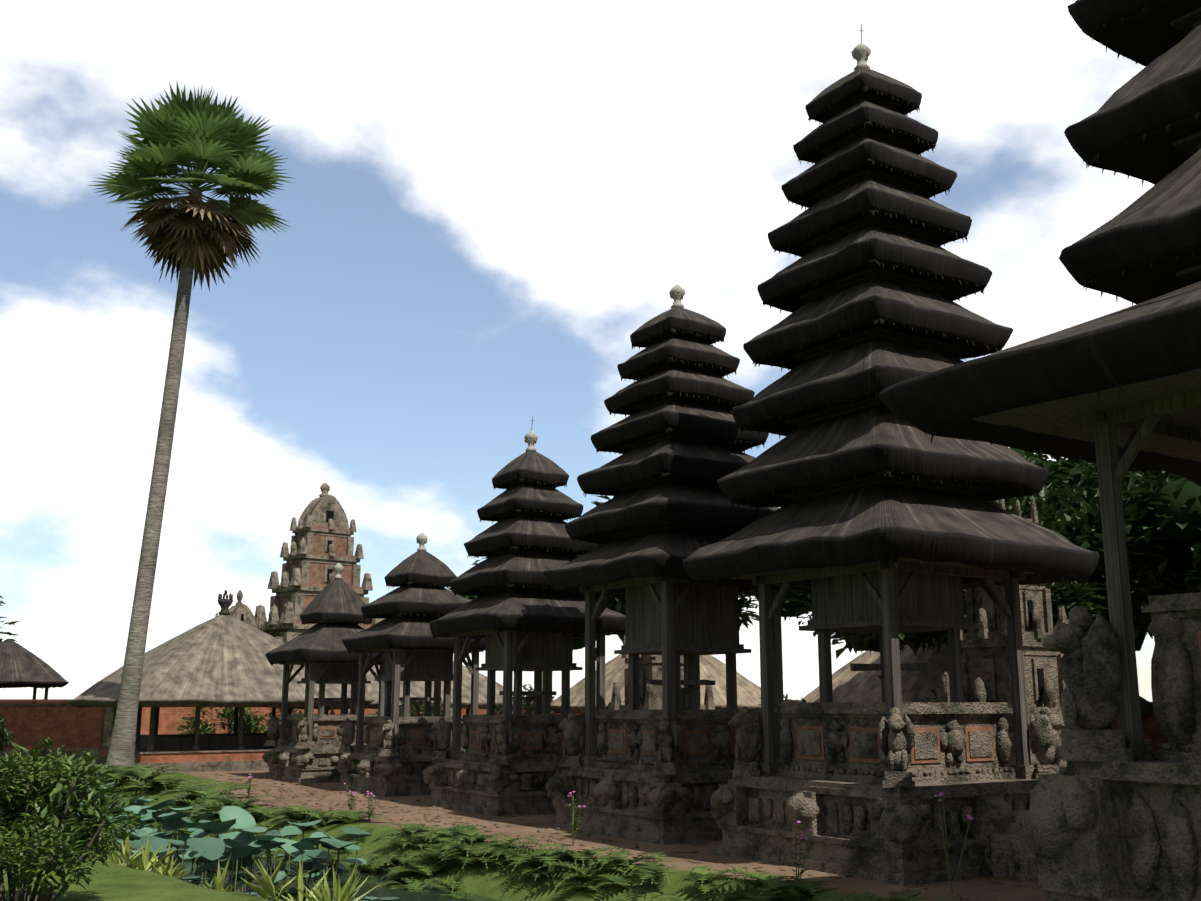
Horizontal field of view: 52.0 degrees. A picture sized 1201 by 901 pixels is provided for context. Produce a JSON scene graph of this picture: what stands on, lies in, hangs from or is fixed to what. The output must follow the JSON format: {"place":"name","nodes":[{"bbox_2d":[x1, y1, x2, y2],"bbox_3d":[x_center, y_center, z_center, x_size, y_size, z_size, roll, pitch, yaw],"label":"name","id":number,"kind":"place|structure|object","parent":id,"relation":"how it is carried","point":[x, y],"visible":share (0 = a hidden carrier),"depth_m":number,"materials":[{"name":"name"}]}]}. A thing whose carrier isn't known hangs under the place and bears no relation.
{"place":"outdoors","nodes":[
{"label":"outdoors","id":0,"kind":"place"},
{"bbox_2d":[94,812,501,900],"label":"pond water","id":1,"kind":"structure","parent":0,"point":[373,880],"depth_m":22.31,"materials":[{"name":"liquid"}]},
{"bbox_2d":[62,782,398,900],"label":"lotus leaves","id":2,"kind":"object","parent":1,"relation":"on","point":[245,845],"visible":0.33,"depth_m":22.58,"materials":[{"name":"green plant"}]},
{"bbox_2d":[0,754,1052,900],"bbox_3d":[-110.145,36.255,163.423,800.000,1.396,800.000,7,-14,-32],"label":"ground","id":3,"kind":"structure","parent":0,"point":[115,882],"depth_m":21.12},
{"bbox_2d":[0,714,17,754],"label":"shrub","id":4,"kind":"object","parent":3,"relation":"on","point":[3,731],"visible":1,"depth_m":52.36,"materials":[{"name":"green plant"}]},
{"bbox_2d":[0,596,19,642],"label":"tree","id":5,"kind":"object","parent":3,"relation":"on","point":[9,623],"visible":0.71,"depth_m":81.01,"materials":[{"name":"green plant"}]},
{"bbox_2d":[0,639,68,698],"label":"pavilion","id":6,"kind":"object","parent":3,"relation":"on","point":[20,666],"visible":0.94,"depth_m":61.16,"materials":[{"name":"black"}]},
{"bbox_2d":[0,736,146,900],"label":"bush","id":7,"kind":"object","parent":3,"relation":"on","point":[34,814],"visible":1,"depth_m":13.48,"materials":[{"name":"green plant"}]},
{"bbox_2d":[2,818,379,900],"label":"edge plants","id":8,"kind":"object","parent":3,"relation":"on","point":[344,893],"visible":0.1,"depth_m":14.91,"materials":[{"name":"green plant"}]},
{"bbox_2d":[88,82,295,766],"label":"palm tree","id":9,"kind":"object","parent":3,"relation":"on","point":[193,229],"visible":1,"depth_m":47.97,"materials":[{"name":"green plant"}]},
{"bbox_2d":[68,590,374,773],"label":"bale","id":10,"kind":"object","parent":3,"relation":"on","point":[221,660],"visible":0.69,"depth_m":47.93,"materials":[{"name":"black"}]},
{"bbox_2d":[177,707,266,733],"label":"shrub","id":11,"kind":"object","parent":3,"relation":"on","point":[251,724],"visible":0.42,"depth_m":57.46,"materials":[{"name":"green plant"}]},
{"bbox_2d":[257,709,303,732],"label":"shrub","id":12,"kind":"object","parent":3,"relation":"on","point":[277,716],"visible":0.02,"depth_m":59.57,"materials":[{"name":"green plant"}]},
{"bbox_2d":[215,482,385,642],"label":"temple tower","id":13,"kind":"structure","parent":3,"relation":"on","point":[322,538],"depth_m":70.21,"materials":[{"name":"stone"}]},
{"bbox_2d":[262,551,384,782],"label":"pagoda","id":14,"kind":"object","parent":3,"relation":"on","point":[307,750],"visible":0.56,"depth_m":42.13,"materials":[{"name":"black"}]},
{"bbox_2d":[0,690,799,757],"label":"wall","id":15,"kind":"structure","parent":3,"relation":"on","point":[30,722],"depth_m":59.05,"materials":[{"name":"red brick"}]},
{"bbox_2d":[269,661,533,714],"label":"thatched pavilion","id":16,"kind":"structure","parent":3,"relation":"on","point":[417,688],"depth_m":53.75,"materials":[{"name":"black"}]},
{"bbox_2d":[369,701,452,715],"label":"shrub","id":17,"kind":"object","parent":3,"relation":"on","point":[412,710],"visible":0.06,"depth_m":49.12,"materials":[{"name":"green plant"}]},
{"bbox_2d":[336,533,485,796],"bbox_3d":[-5.429,6.321,37.221,3.745,7.800,4.202,7,-14,-32],"label":"pagoda","id":18,"kind":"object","parent":3,"relation":"on","point":[392,757],"visible":0.69,"depth_m":36.56,"materials":[{"name":"black"}]},
{"bbox_2d":[483,684,554,714],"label":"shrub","id":19,"kind":"object","parent":3,"relation":"on","point":[497,706],"depth_m":44.89,"materials":[{"name":"green plant"}]},
{"bbox_2d":[422,418,624,816],"bbox_3d":[-1.738,4.028,31.969,4.119,10.201,4.582,7,-14,-32],"label":"pagoda","id":20,"kind":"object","parent":3,"relation":"on","point":[519,615],"visible":0.77,"depth_m":31.19,"materials":[{"name":"black"}]},
{"bbox_2d":[45,762,1004,900],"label":"ferns","id":21,"kind":"object","parent":3,"relation":"on","point":[209,802],"visible":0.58,"depth_m":22.46,"materials":[{"name":"green plant"}]},
{"bbox_2d":[448,556,605,695],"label":"tree","id":22,"kind":"object","parent":3,"relation":"on","point":[578,644],"depth_m":93.55,"materials":[{"name":"green plant"}]},
{"bbox_2d":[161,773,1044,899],"bbox_3d":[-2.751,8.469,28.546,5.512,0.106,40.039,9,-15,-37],"label":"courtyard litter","id":23,"kind":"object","parent":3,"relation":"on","point":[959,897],"visible":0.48,"depth_m":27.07,"materials":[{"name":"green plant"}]},
{"bbox_2d":[244,774,974,894],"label":"flowering plants","id":24,"kind":"object","parent":3,"relation":"on","point":[796,878],"visible":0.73,"depth_m":17.61,"materials":[{"name":"green plant"}]},
{"bbox_2d":[605,702,624,709],"bbox_3d":[1.065,9.253,39.435,3.675,2.857,3.676,-3,-12,12],"label":"shrub","id":25,"kind":"object","parent":3,"relation":"on","point":[608,706],"depth_m":38.98,"materials":[{"name":"green plant"}]},
{"bbox_2d":[551,654,760,714],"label":"thatched pavilion","id":26,"kind":"structure","parent":3,"relation":"on","point":[748,691],"depth_m":42.64,"materials":[{"name":"beige"}]},
{"bbox_2d":[610,635,714,709],"bbox_3d":[1.878,6.734,37.514,2.600,7.008,2.200,7,-14,-32],"label":"stone shrine","id":27,"kind":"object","parent":3,"relation":"on","point":[650,668],"depth_m":36.90,"materials":[{"name":"black stone"}]},
{"bbox_2d":[543,284,784,844],"bbox_3d":[1.832,2.051,26.765,4.559,12.000,4.978,7,-14,-32],"label":"pagoda","id":28,"kind":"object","parent":3,"relation":"on","point":[678,441],"visible":0.88,"depth_m":25.93,"materials":[{"name":"black"}]},
{"bbox_2d":[574,496,758,642],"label":"tree","id":29,"kind":"object","parent":3,"relation":"on","point":[616,604],"depth_m":64.50,"materials":[{"name":"green plant"}]},
{"bbox_2d":[758,693,805,704],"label":"wall","id":30,"kind":"structure","parent":3,"relation":"on","point":[787,699],"depth_m":34.25,"materials":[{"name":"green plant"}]},
{"bbox_2d":[747,590,865,652],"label":"tree","id":31,"kind":"object","parent":3,"relation":"on","point":[797,603],"visible":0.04,"depth_m":62.37,"materials":[{"name":"green plant"}]},
{"bbox_2d":[495,695,1169,750],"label":"wall","id":32,"kind":"structure","parent":3,"relation":"on","point":[1151,729],"depth_m":37.62,"materials":[{"name":"red brick"}]},
{"bbox_2d":[683,25,1098,885],"bbox_3d":[5.062,-0.671,22.290,5.397,15.551,5.494,7,-14,-32],"label":"pagoda","id":33,"kind":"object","parent":3,"relation":"on","point":[885,523],"visible":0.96,"depth_m":20.94,"materials":[{"name":"black"}]},
{"bbox_2d":[924,686,940,701],"bbox_3d":[8.902,6.993,29.341,3.812,3.261,3.919,7,-14,-32],"label":"shrub","id":34,"kind":"object","parent":3,"relation":"on","point":[934,693],"depth_m":29.48,"materials":[{"name":"green plant"}]},
{"bbox_2d":[800,643,1153,721],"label":"thatched pavilion","id":35,"kind":"structure","parent":3,"relation":"on","point":[848,685],"depth_m":34.60,"materials":[{"name":"black"}]},
{"bbox_2d":[831,490,1181,658],"bbox_3d":[10.101,4.838,31.052,9.178,8.547,7.081,-8,-14,35],"label":"tree","id":36,"kind":"object","parent":3,"relation":"on","point":[1091,596],"visible":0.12,"depth_m":29.14,"materials":[{"name":"green plant"}]},
{"bbox_2d":[940,498,1080,766],"bbox_3d":[8.823,4.474,26.391,2.600,7.002,2.200,7,-14,-32],"label":"stone shrine","id":37,"kind":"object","parent":3,"relation":"on","point":[985,664],"depth_m":26.01,"materials":[{"name":"black stone"}]},
{"bbox_2d":[1010,447,1065,462],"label":"tree","id":38,"kind":"object","parent":3,"relation":"on","point":[1020,452],"depth_m":48.26,"materials":[{"name":"green plant"}]},
{"bbox_2d":[879,242,1200,900],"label":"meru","id":39,"kind":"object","parent":3,"relation":"on","point":[1115,814],"visible":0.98,"depth_m":13.08,"materials":[{"name":"black"}]},
{"bbox_2d":[1059,0,1200,299],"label":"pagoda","id":40,"kind":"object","parent":39,"relation":"on","point":[1144,124],"visible":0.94,"depth_m":14.23,"materials":[{"name":"black"}]},
{"bbox_2d":[1014,451,1154,728],"bbox_3d":[14.850,4.850,37.078,11.535,10.926,10.622,7,-14,-32],"label":"tree","id":41,"kind":"object","parent":3,"relation":"on","point":[1069,471],"depth_m":35.19,"materials":[{"name":"green plant"}]},
{"bbox_2d":[1009,463,1200,593],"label":"tree","id":42,"kind":"object","parent":3,"relation":"on","point":[1162,509],"visible":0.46,"depth_m":28.89,"materials":[{"name":"green plant"}]},
{"bbox_2d":[0,0,1154,701],"label":"sky","id":43,"kind":"structure","parent":0,"point":[484,207],"materials":[{"name":"white"}]}
]}

